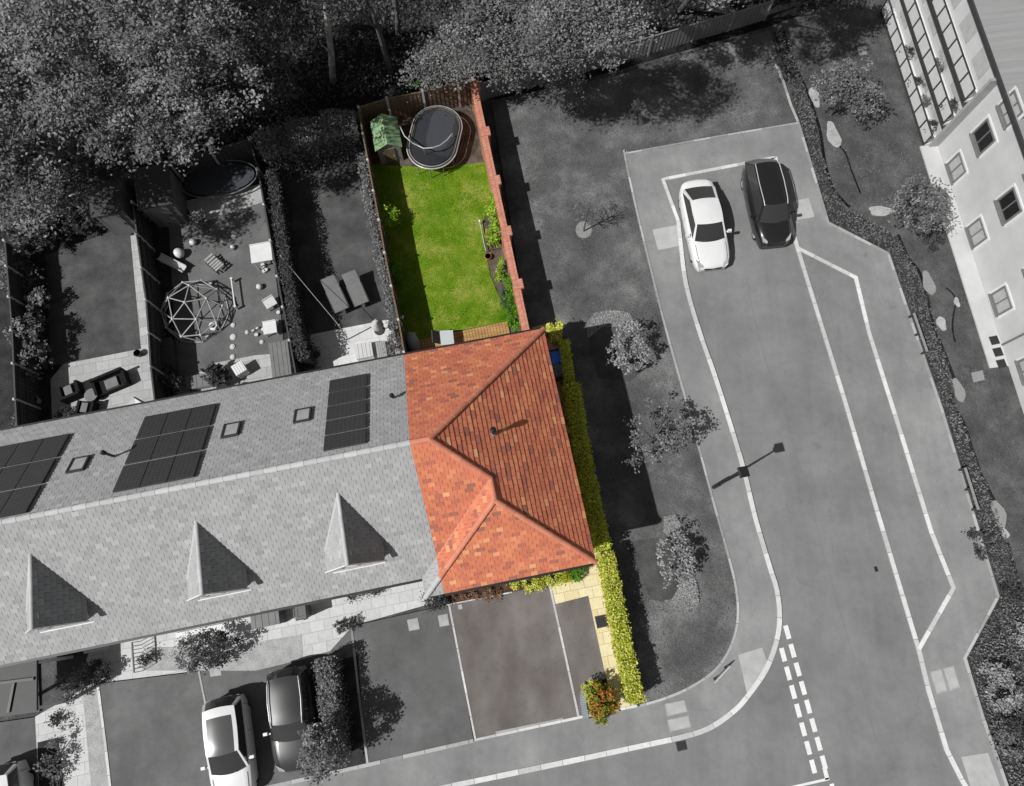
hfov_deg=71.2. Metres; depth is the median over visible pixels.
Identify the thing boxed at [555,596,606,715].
driveway
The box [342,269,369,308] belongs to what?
sun lounger
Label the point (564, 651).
edging
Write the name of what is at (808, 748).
road marking
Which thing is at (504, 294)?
garden shrub
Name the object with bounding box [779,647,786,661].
road marking
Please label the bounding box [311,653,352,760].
drive hedge
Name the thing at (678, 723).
access cover
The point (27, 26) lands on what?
woodland tree
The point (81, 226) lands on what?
border shrub
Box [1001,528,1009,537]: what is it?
cobbles
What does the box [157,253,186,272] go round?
toy slide
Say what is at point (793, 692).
road marking
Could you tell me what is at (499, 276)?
garden shrub
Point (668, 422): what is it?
verge tree
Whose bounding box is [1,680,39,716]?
porch floor
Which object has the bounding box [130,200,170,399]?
panel fence
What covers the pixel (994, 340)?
drain grate
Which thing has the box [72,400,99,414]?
rattan armchair
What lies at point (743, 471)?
street lamp
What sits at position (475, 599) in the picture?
edging
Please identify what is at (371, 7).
woodland tree
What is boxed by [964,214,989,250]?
window
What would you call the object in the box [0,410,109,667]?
terraced house
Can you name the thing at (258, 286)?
toy ball
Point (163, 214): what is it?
door
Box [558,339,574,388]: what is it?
clipped hedge
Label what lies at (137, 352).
plant pot
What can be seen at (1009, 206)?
window
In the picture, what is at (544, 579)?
front shrub
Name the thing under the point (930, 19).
balcony door
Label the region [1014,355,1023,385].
window
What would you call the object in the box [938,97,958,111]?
balcony plant
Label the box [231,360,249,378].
side table
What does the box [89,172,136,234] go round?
garden shed
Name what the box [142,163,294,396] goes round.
garden soil
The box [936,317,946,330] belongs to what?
cobbles
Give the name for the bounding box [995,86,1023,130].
window
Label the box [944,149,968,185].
window
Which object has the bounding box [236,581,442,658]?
front path
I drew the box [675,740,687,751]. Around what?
drain grate
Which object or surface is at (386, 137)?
playhouse
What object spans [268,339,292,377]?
shed
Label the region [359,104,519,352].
garden soil
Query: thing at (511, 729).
edging
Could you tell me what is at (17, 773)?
parked car
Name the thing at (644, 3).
woodland tree
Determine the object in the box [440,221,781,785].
kerb
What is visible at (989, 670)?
landscape shrub
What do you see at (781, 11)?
woodland floor
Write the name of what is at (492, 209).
climbing plant
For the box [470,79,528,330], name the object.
garden wall
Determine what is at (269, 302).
play table
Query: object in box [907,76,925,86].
balcony plant
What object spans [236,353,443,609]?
terraced house
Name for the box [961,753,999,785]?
tactile paving
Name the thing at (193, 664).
front plant
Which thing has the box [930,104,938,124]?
balcony door
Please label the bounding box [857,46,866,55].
flagstone
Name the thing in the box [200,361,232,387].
potted palm
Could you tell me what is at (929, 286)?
cobbles
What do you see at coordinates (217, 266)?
folding chair
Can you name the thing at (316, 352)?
patio shrub
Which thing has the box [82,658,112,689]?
front plant
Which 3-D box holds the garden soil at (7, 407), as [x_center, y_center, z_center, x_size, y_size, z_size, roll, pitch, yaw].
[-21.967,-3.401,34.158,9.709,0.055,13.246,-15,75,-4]
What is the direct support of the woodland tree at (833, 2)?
on the woodland floor at (781, 11)
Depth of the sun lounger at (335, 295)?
33.66 m
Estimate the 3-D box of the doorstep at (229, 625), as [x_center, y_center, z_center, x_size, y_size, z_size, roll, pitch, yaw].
[-13.025,10.032,30.343,2.436,0.160,0.302,-9,75,-2]
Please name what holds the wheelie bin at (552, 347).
on the garden path at (589, 585)
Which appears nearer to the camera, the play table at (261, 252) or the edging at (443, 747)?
the edging at (443, 747)
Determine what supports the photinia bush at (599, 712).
on the planting bed at (604, 681)
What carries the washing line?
on the lawn at (331, 230)
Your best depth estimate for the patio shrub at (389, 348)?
33.10 m
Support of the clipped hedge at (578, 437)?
on the garden path at (589, 585)
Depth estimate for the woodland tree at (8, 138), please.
28.32 m
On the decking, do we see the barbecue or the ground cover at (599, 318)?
the barbecue
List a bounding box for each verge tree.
[606,317,650,374]
[621,394,696,472]
[655,520,697,589]
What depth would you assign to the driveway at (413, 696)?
29.78 m
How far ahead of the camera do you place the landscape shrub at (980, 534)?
31.15 m
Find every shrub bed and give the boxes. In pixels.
[589,313,645,380]
[626,537,698,612]
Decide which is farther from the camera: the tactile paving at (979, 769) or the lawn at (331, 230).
the lawn at (331, 230)
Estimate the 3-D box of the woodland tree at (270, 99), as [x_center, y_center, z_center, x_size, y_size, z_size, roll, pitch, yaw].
[-12.522,-13.307,33.818,5.144,6.136,5.032,37,78,9]
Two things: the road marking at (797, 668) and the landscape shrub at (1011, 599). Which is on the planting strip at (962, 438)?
the landscape shrub at (1011, 599)
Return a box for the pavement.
[285,124,1004,785]
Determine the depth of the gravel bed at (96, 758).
29.23 m
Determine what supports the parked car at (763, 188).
on the road
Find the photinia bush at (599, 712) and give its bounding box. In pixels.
[585,678,620,727]
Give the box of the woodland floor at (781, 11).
[0,0,828,209]
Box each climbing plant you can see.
[483,191,505,230]
[485,220,501,247]
[503,268,518,309]
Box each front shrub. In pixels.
[506,574,562,593]
[551,570,573,588]
[581,679,597,704]
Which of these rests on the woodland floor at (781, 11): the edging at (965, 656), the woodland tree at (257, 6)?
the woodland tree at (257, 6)
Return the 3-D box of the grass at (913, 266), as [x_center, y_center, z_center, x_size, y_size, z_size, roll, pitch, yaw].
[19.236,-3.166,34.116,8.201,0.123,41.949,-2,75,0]
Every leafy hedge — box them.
[253,108,364,181]
[264,167,320,369]
[355,152,405,338]
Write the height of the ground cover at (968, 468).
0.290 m
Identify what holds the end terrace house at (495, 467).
on the ground at (1002, 384)
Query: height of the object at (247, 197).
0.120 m
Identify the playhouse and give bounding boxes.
[370,114,403,163]
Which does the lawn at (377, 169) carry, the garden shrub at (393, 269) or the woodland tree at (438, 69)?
the garden shrub at (393, 269)
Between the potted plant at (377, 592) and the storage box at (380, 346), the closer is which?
the potted plant at (377, 592)
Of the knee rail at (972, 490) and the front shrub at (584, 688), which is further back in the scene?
the knee rail at (972, 490)
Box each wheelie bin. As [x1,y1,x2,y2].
[293,605,311,620]
[546,338,558,356]
[549,350,562,366]
[552,363,564,382]
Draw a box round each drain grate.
[595,614,608,628]
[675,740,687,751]
[989,335,999,344]
[992,347,1003,356]
[996,359,1006,368]
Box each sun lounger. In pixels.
[320,274,349,314]
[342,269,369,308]
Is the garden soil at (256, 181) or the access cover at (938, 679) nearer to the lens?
the access cover at (938, 679)
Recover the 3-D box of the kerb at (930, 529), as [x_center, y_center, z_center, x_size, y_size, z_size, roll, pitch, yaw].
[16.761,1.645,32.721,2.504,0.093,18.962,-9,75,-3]
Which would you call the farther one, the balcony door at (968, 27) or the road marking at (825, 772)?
the balcony door at (968, 27)
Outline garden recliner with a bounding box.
[431,330,453,344]
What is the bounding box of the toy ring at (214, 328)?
[209,321,218,329]
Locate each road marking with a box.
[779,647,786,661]
[783,625,790,638]
[784,666,791,679]
[789,644,796,657]
[789,685,796,698]
[794,662,801,676]
[794,703,801,717]
[794,778,828,785]
[799,681,806,694]
[799,722,806,735]
[804,699,811,713]
[804,741,811,754]
[809,718,816,731]
[809,759,816,773]
[815,737,822,750]
[820,755,827,769]
[822,768,828,778]
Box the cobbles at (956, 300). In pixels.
[954,297,959,306]
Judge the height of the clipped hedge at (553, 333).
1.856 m
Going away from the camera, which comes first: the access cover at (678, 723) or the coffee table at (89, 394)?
the access cover at (678, 723)
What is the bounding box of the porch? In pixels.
[0,655,73,716]
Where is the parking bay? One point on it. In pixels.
(925, 583)
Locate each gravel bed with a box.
[82,682,108,785]
[143,635,302,670]
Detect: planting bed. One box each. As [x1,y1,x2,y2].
[37,737,63,785]
[318,655,365,770]
[444,576,548,603]
[586,679,614,718]
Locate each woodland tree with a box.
[0,0,170,163]
[0,3,87,171]
[0,100,88,239]
[0,112,138,219]
[24,0,257,117]
[55,19,275,177]
[184,39,299,138]
[192,0,339,87]
[300,0,407,75]
[387,30,502,102]
[393,0,515,59]
[418,0,580,92]
[496,34,594,105]
[512,0,661,78]
[623,0,710,25]
[677,0,743,13]
[796,0,869,23]
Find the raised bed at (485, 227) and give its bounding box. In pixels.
[482,219,501,250]
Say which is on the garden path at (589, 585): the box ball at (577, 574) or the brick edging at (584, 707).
the box ball at (577, 574)
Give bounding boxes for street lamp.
[712,466,749,488]
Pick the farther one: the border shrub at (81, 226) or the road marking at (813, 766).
the border shrub at (81, 226)
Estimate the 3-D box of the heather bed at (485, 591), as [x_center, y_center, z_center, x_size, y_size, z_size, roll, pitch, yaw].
[-1.722,8.561,30.610,2.601,0.398,0.866,0,75,0]
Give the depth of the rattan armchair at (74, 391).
32.72 m
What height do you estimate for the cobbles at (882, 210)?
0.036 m
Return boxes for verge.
[492,30,796,703]
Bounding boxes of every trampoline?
[180,160,257,201]
[399,105,463,177]
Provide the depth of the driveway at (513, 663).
30.04 m
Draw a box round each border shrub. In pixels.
[0,195,47,250]
[0,248,27,296]
[2,312,48,349]
[9,287,36,335]
[10,212,69,251]
[10,412,15,426]
[17,336,54,381]
[19,260,48,293]
[20,285,51,314]
[49,197,99,235]
[54,407,74,417]
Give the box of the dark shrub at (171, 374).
[158,361,185,397]
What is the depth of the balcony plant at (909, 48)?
37.54 m
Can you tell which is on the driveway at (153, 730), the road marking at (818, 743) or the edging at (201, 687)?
the edging at (201, 687)
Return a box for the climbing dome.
[159,279,229,342]
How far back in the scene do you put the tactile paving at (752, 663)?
30.00 m
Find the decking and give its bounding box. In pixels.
[407,321,509,351]
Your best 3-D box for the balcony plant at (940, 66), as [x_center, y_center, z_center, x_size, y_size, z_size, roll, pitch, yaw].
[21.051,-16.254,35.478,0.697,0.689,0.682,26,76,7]
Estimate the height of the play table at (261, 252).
0.950 m
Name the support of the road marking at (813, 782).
on the road
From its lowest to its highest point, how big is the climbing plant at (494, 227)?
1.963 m
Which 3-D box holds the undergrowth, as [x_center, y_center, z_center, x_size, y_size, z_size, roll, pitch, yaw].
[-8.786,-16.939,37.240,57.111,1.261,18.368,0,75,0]
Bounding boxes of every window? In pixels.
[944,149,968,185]
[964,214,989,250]
[969,114,998,158]
[988,282,1014,318]
[993,183,1023,227]
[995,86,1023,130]
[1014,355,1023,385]
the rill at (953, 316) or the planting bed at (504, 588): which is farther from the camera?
the rill at (953, 316)
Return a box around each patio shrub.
[292,355,322,371]
[306,342,320,358]
[383,328,401,354]
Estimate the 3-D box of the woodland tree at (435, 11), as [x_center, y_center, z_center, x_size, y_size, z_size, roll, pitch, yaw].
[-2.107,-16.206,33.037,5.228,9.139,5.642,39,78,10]
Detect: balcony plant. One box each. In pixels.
[899,44,914,57]
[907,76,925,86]
[920,93,931,106]
[923,119,937,132]
[935,55,943,71]
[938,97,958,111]
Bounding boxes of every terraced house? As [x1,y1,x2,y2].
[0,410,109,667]
[44,380,283,644]
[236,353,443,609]
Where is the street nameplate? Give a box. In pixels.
[713,666,729,682]
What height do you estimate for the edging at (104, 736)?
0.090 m
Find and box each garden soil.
[0,215,133,428]
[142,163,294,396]
[250,113,399,347]
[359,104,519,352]
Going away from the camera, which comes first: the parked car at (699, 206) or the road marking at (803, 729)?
the road marking at (803, 729)
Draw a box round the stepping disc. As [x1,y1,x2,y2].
[230,334,236,339]
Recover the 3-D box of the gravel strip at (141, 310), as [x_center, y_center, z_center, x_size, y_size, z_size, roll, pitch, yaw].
[-17.619,-3.794,34.243,0.508,0.100,8.558,-12,75,-3]
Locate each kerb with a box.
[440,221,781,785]
[661,156,967,785]
[797,246,955,649]
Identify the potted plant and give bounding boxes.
[344,595,357,603]
[356,592,374,602]
[370,590,383,596]
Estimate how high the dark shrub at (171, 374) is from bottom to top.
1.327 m
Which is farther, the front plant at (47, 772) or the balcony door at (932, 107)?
the balcony door at (932, 107)
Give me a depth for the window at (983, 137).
33.37 m
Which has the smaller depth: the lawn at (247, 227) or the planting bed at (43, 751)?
the planting bed at (43, 751)
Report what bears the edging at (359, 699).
on the driveway at (413, 696)
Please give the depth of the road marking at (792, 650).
30.19 m
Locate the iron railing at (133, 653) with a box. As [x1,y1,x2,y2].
[131,641,142,672]
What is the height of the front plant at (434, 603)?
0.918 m
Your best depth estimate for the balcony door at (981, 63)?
32.99 m
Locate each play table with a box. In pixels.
[249,241,273,269]
[261,294,278,311]
[262,319,278,336]
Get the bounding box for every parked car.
[0,759,34,785]
[201,694,258,785]
[263,665,320,772]
[678,178,731,271]
[741,158,795,248]
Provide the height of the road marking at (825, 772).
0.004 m
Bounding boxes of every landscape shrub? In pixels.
[918,230,944,253]
[961,527,995,560]
[976,659,1003,682]
[983,663,1023,715]
[988,718,1023,760]
[999,578,1023,606]
[999,712,1023,744]
[1007,618,1023,649]
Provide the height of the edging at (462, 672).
0.082 m
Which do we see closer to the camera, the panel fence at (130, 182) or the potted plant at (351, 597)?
the potted plant at (351, 597)
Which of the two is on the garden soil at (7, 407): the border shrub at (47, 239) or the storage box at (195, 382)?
the border shrub at (47, 239)
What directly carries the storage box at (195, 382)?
on the patio at (259, 367)
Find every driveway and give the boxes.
[0,717,37,785]
[99,629,365,785]
[353,605,473,762]
[450,585,576,737]
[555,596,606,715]
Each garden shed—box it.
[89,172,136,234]
[133,163,188,227]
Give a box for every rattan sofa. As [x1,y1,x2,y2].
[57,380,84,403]
[88,367,131,397]
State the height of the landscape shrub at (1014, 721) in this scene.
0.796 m
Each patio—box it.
[50,349,153,418]
[173,354,293,395]
[303,320,400,368]
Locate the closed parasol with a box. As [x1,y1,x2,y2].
[371,319,384,334]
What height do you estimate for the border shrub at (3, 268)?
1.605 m
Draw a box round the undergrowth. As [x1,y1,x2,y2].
[0,0,775,199]
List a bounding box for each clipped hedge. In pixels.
[545,319,562,344]
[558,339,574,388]
[560,382,611,553]
[595,550,646,705]
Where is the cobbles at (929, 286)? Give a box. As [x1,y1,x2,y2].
[922,271,935,294]
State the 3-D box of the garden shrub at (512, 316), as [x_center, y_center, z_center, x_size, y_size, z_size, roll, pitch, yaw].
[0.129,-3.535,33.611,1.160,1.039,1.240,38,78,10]
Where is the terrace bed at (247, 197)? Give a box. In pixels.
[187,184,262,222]
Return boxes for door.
[101,214,134,234]
[149,206,181,226]
[383,148,397,163]
[899,9,907,28]
[909,40,917,60]
[920,71,928,92]
[927,14,937,36]
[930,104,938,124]
[938,46,948,69]
[950,0,960,9]
[950,81,960,101]
[959,11,977,43]
[971,46,990,79]
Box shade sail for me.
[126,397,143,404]
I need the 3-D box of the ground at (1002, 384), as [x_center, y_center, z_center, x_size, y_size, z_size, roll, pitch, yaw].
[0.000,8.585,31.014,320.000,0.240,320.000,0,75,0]
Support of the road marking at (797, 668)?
on the road
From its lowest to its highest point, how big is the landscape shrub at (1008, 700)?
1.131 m
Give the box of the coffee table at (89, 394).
[84,389,99,401]
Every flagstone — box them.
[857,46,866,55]
[971,370,984,381]
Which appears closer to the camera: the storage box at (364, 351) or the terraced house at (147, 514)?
the terraced house at (147, 514)
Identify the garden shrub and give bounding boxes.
[188,208,206,232]
[376,201,401,234]
[386,257,406,285]
[492,269,504,282]
[497,256,505,272]
[498,286,513,308]
[502,304,520,331]
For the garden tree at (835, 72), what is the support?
on the ground at (1002, 384)
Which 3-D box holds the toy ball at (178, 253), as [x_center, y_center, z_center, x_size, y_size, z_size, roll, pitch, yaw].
[-16.184,-6.786,34.759,0.520,0.523,0.507,0,75,0]
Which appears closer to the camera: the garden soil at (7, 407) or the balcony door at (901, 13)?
the garden soil at (7, 407)
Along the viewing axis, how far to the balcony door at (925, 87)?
37.13 m
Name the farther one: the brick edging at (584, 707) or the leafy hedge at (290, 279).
the leafy hedge at (290, 279)
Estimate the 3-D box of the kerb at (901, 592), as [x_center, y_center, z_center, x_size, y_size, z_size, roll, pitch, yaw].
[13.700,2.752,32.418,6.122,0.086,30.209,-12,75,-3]
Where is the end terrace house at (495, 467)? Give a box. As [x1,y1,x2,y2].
[404,327,597,595]
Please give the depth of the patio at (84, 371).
33.35 m
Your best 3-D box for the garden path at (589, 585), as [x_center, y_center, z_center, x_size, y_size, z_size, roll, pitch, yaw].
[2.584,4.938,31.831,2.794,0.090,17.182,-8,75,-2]
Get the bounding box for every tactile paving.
[653,225,678,249]
[738,648,766,691]
[792,198,813,219]
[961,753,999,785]
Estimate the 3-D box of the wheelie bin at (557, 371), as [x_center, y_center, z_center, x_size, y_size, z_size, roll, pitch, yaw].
[2.098,-0.913,32.844,0.569,1.060,0.653,-11,75,-3]
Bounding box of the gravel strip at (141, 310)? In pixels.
[131,235,152,397]
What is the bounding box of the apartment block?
[880,0,1023,412]
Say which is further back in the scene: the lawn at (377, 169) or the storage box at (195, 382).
the lawn at (377, 169)
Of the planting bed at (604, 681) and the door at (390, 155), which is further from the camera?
the door at (390, 155)
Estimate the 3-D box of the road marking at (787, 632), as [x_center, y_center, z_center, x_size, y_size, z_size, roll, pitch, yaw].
[11.689,10.151,30.389,0.204,0.005,0.559,-11,75,-3]
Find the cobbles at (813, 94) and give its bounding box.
[809,87,819,107]
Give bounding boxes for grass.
[787,0,1023,783]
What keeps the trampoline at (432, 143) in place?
on the garden soil at (470, 152)
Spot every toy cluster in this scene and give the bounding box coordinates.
[251,327,262,336]
[260,261,267,272]
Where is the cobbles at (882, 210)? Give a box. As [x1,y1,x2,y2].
[869,206,894,215]
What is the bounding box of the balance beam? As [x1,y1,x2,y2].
[230,277,238,309]
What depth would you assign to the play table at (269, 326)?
33.51 m
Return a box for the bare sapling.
[572,194,605,231]
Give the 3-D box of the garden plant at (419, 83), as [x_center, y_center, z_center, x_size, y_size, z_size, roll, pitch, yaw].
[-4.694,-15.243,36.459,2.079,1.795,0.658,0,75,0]
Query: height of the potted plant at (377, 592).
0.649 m
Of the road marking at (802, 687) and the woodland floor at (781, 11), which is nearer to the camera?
the road marking at (802, 687)
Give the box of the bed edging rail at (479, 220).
[478,219,485,250]
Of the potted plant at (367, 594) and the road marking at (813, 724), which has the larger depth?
the potted plant at (367, 594)
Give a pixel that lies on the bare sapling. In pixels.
(593, 215)
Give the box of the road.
[468,165,962,785]
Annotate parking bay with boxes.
[801,252,950,642]
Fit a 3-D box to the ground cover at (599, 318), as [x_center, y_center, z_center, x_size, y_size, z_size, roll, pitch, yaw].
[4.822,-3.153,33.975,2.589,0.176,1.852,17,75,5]
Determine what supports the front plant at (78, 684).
on the ground at (1002, 384)
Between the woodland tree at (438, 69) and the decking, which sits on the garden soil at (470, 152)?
the decking
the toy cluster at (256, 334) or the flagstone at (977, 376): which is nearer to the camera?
the flagstone at (977, 376)
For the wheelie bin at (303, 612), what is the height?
1.060 m
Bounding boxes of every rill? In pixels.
[781,28,850,207]
[839,146,860,193]
[897,234,954,377]
[946,287,955,341]
[956,409,1016,572]
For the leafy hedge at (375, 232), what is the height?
1.970 m
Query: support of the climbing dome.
on the lawn at (247, 227)
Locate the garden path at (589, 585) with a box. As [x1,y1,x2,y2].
[533,324,632,707]
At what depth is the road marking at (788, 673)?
29.95 m
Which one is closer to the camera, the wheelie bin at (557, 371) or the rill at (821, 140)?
the wheelie bin at (557, 371)
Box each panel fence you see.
[0,175,134,237]
[2,239,40,425]
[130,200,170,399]
[132,139,256,182]
[248,137,303,372]
[357,82,471,129]
[357,106,407,352]
[480,0,773,100]
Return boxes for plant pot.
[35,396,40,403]
[133,349,141,356]
[485,253,490,259]
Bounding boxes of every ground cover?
[587,310,637,350]
[651,568,699,614]
[663,514,681,536]
[776,28,1023,785]
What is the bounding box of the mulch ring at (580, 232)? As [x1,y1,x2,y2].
[576,221,591,237]
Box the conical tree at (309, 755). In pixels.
[294,718,352,785]
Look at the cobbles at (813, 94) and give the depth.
37.53 m
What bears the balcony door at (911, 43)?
in the apartment block
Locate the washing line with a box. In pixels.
[280,255,348,339]
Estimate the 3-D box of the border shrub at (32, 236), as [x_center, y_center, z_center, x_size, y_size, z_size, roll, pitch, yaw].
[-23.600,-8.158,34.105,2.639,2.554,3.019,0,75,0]
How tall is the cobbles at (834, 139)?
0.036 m
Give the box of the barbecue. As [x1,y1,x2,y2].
[406,332,419,351]
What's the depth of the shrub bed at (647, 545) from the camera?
31.05 m
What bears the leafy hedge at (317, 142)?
on the garden soil at (256, 181)
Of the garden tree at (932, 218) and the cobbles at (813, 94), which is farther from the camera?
the cobbles at (813, 94)
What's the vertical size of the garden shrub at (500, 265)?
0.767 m
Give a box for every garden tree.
[809,56,888,120]
[882,170,958,234]
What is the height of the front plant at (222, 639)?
1.611 m
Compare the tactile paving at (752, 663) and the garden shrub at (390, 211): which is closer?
the tactile paving at (752, 663)
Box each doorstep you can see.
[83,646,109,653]
[175,622,233,637]
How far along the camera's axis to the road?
30.95 m
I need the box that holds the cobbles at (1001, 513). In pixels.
[991,500,1006,527]
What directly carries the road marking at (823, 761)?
on the road
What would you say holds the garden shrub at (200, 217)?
on the lawn at (247, 227)
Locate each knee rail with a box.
[908,313,927,354]
[958,467,979,510]
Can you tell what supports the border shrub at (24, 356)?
on the garden soil at (7, 407)
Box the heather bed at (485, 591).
[442,586,501,603]
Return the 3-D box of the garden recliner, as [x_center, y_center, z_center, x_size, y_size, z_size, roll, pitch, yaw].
[-3.196,-2.522,33.270,0.984,1.097,0.694,-7,75,-2]
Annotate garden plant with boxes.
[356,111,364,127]
[403,81,438,94]
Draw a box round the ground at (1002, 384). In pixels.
[0,0,1023,784]
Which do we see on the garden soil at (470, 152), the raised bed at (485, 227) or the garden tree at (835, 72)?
the raised bed at (485, 227)
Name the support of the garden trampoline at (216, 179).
on the garden soil at (161, 240)
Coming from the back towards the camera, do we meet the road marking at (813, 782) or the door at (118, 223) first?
the door at (118, 223)
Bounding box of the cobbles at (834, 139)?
[827,121,841,147]
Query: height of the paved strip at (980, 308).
0.080 m
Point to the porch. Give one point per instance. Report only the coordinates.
(19, 688)
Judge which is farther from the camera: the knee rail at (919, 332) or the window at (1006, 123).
the knee rail at (919, 332)
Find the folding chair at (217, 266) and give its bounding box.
[204,253,226,274]
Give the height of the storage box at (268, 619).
0.965 m
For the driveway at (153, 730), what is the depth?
29.41 m
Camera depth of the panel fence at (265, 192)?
33.78 m
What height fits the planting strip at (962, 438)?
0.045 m
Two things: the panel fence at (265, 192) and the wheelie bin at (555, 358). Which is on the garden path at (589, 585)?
the wheelie bin at (555, 358)
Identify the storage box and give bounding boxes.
[185,373,211,390]
[250,610,285,628]
[354,341,374,360]
[375,340,387,357]
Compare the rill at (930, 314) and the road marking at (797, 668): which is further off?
the rill at (930, 314)
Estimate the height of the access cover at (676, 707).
0.028 m
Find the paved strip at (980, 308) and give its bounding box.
[920,145,1008,367]
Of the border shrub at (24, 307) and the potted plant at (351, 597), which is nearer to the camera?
the potted plant at (351, 597)
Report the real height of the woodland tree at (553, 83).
5.496 m
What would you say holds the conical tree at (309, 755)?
on the planting bed at (355, 731)
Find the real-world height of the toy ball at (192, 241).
0.342 m
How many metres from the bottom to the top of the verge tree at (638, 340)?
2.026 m
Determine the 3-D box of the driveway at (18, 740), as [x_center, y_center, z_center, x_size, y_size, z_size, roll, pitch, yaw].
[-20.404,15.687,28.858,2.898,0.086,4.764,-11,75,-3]
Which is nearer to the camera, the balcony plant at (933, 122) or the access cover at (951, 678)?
the access cover at (951, 678)
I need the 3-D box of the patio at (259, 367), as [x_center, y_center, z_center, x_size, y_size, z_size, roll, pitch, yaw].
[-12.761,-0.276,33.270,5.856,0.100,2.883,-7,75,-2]
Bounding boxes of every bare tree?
[321,1,345,83]
[390,0,400,37]
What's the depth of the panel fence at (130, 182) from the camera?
34.78 m
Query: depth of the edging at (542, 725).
29.36 m
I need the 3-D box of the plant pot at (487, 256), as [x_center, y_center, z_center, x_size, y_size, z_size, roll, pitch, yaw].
[-1.171,-6.628,34.893,0.330,0.220,0.330,0,75,0]
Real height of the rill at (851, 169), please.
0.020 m
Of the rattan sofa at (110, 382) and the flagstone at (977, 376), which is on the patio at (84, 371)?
the rattan sofa at (110, 382)
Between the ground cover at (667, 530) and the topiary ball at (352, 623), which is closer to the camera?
the topiary ball at (352, 623)
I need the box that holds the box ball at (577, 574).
[567,567,586,582]
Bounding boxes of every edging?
[96,683,110,785]
[198,671,205,703]
[267,739,473,785]
[350,628,368,762]
[447,592,511,604]
[448,605,475,738]
[474,704,636,740]
[496,718,562,733]
[549,584,578,715]
[580,673,605,717]
[623,149,738,706]
[628,122,797,153]
[768,50,1008,785]
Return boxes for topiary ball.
[332,620,346,634]
[343,616,357,630]
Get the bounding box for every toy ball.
[173,248,183,258]
[189,239,195,244]
[256,284,261,289]
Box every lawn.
[45,232,140,365]
[169,203,282,382]
[281,154,391,334]
[372,162,506,338]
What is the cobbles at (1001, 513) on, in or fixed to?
on the ground at (1002, 384)
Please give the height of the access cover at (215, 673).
0.028 m
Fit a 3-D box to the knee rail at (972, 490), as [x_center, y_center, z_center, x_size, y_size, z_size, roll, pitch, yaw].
[20.244,4.276,31.761,0.102,0.560,1.897,-8,75,-2]
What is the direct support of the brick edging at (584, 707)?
on the driveway at (580, 638)
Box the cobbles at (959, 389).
[952,378,965,401]
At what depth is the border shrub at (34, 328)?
32.47 m
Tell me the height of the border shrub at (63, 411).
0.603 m
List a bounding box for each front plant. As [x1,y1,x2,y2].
[32,720,69,785]
[44,710,65,727]
[54,662,91,705]
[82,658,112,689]
[136,647,157,668]
[169,630,206,675]
[194,627,244,674]
[420,591,449,613]
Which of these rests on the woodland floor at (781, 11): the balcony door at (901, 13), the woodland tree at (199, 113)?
the woodland tree at (199, 113)
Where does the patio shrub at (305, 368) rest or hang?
on the patio at (336, 347)
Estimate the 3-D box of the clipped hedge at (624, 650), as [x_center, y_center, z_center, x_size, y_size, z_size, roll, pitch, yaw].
[4.432,9.630,29.714,1.003,1.643,6.086,-9,75,-3]
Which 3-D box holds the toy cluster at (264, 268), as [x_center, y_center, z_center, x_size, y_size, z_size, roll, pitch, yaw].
[-12.076,-6.155,34.778,0.340,0.150,0.736,-17,75,-5]
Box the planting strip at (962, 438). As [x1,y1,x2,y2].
[774,30,1023,785]
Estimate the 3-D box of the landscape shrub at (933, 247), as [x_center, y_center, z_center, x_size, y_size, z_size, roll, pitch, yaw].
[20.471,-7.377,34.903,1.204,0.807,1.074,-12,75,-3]
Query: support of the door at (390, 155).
in the playhouse
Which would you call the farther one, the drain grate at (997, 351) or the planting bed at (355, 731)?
the drain grate at (997, 351)
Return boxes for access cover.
[210,671,221,676]
[407,618,419,630]
[438,614,448,626]
[665,700,687,716]
[667,715,690,731]
[930,669,947,693]
[943,665,959,690]
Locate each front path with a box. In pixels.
[35,690,90,785]
[86,620,239,682]
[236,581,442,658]
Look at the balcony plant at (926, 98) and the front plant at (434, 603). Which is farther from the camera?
the balcony plant at (926, 98)
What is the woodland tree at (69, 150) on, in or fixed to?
on the woodland floor at (781, 11)
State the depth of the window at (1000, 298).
33.48 m
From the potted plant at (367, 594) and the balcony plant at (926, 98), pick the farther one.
the balcony plant at (926, 98)
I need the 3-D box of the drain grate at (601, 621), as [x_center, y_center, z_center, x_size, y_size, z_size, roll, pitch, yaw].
[3.813,9.714,30.447,0.500,0.020,0.500,-11,75,-3]
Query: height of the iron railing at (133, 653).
0.775 m
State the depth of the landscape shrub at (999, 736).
28.96 m
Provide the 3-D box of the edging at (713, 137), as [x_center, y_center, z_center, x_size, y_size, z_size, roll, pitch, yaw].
[10.277,-13.100,36.800,9.237,0.098,0.127,-11,75,-3]
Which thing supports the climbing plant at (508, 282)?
on the garden soil at (470, 152)
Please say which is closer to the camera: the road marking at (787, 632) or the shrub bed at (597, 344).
the road marking at (787, 632)

